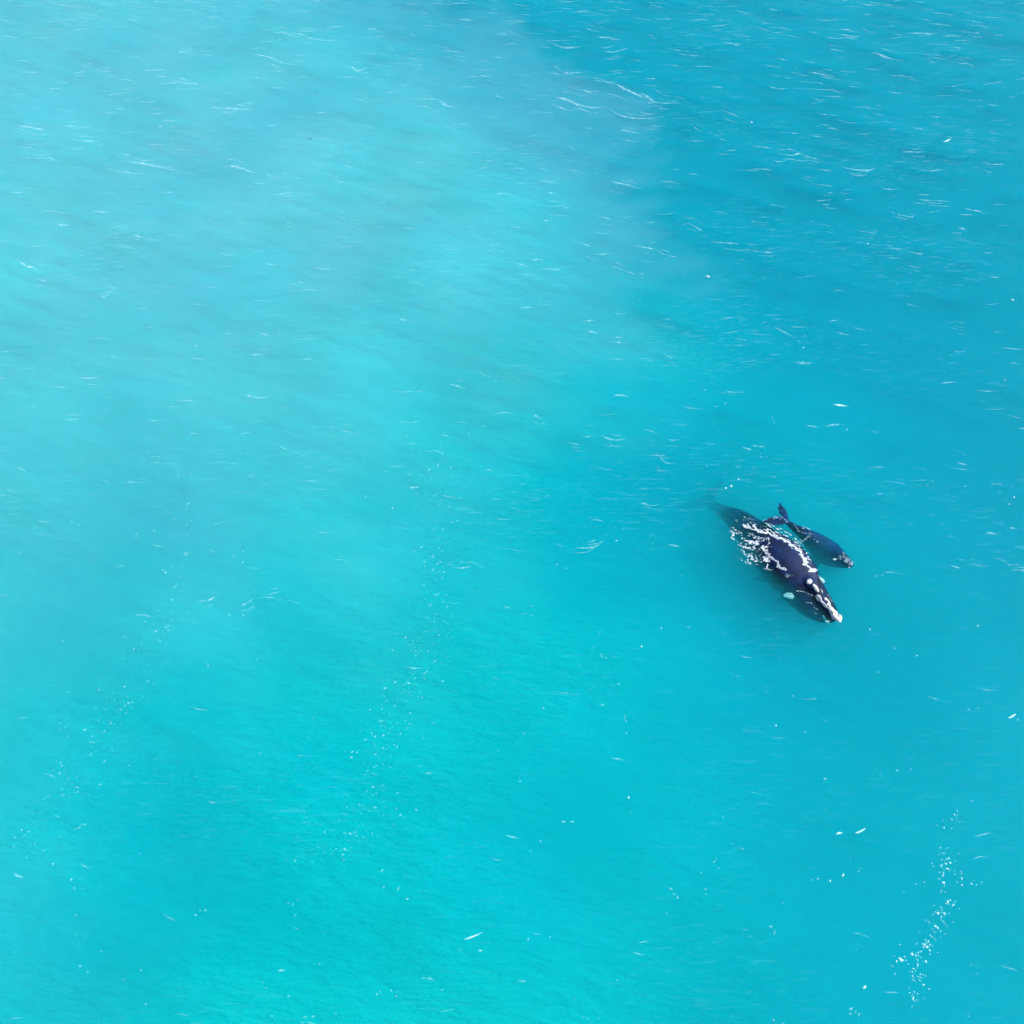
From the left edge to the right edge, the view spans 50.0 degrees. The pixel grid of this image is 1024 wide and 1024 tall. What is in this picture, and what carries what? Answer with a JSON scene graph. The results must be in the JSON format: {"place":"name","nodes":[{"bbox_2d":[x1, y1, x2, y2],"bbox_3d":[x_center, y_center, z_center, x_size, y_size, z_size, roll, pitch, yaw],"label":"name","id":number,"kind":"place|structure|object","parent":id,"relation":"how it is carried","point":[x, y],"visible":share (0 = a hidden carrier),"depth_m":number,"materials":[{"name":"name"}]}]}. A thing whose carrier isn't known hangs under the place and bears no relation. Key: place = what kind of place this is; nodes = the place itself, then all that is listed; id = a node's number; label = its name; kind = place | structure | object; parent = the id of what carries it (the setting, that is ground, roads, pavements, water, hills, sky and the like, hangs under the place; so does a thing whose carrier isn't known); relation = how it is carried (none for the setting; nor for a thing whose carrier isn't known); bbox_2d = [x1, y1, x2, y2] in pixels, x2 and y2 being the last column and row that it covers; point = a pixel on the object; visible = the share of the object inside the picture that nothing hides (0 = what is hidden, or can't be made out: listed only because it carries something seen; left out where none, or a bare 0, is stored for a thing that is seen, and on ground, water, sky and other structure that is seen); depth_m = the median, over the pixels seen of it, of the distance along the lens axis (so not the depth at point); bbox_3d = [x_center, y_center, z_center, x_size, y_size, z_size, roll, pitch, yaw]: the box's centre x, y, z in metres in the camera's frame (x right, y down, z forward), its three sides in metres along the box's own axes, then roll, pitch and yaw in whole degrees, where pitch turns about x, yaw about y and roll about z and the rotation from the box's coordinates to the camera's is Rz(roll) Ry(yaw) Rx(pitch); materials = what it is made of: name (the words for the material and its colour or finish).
{"place":"outdoors","nodes":[
{"label":"outdoors","id":0,"kind":"place"},
{"bbox_2d":[0,0,1023,1023],"bbox_3d":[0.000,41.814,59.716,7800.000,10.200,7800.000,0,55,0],"label":"water surface","id":1,"kind":"object","parent":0,"point":[390,615],"visible":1,"depth_m":84.65,"materials":[{"name":"water"}]},
{"bbox_3d":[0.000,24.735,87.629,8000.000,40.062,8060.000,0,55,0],"label":"water","id":2,"kind":"structure","parent":0,"visible":0},
{"bbox_2d":[674,478,841,624],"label":"whale","id":3,"kind":"object","parent":2,"relation":"on","point":[799,587],"visible":0.94,"depth_m":78.08,"materials":[{"name":"black"}]},
{"bbox_2d":[729,517,817,571],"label":"foam wash","id":4,"kind":"object","parent":2,"relation":"on","point":[791,545],"visible":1,"depth_m":78.74},
{"bbox_2d":[763,503,853,567],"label":"whale calf","id":5,"kind":"object","parent":2,"relation":"on","point":[824,550],"visible":1,"depth_m":79.45},
{"bbox_2d":[896,811,981,1000],"bbox_3d":[25.230,23.121,64.337,3.372,0.074,12.401,24,58,16],"label":"foam trail","id":6,"kind":"object","parent":2,"relation":"on","point":[900,959],"visible":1,"depth_m":63.66,"materials":[{"name":"white liquid"}]}
]}

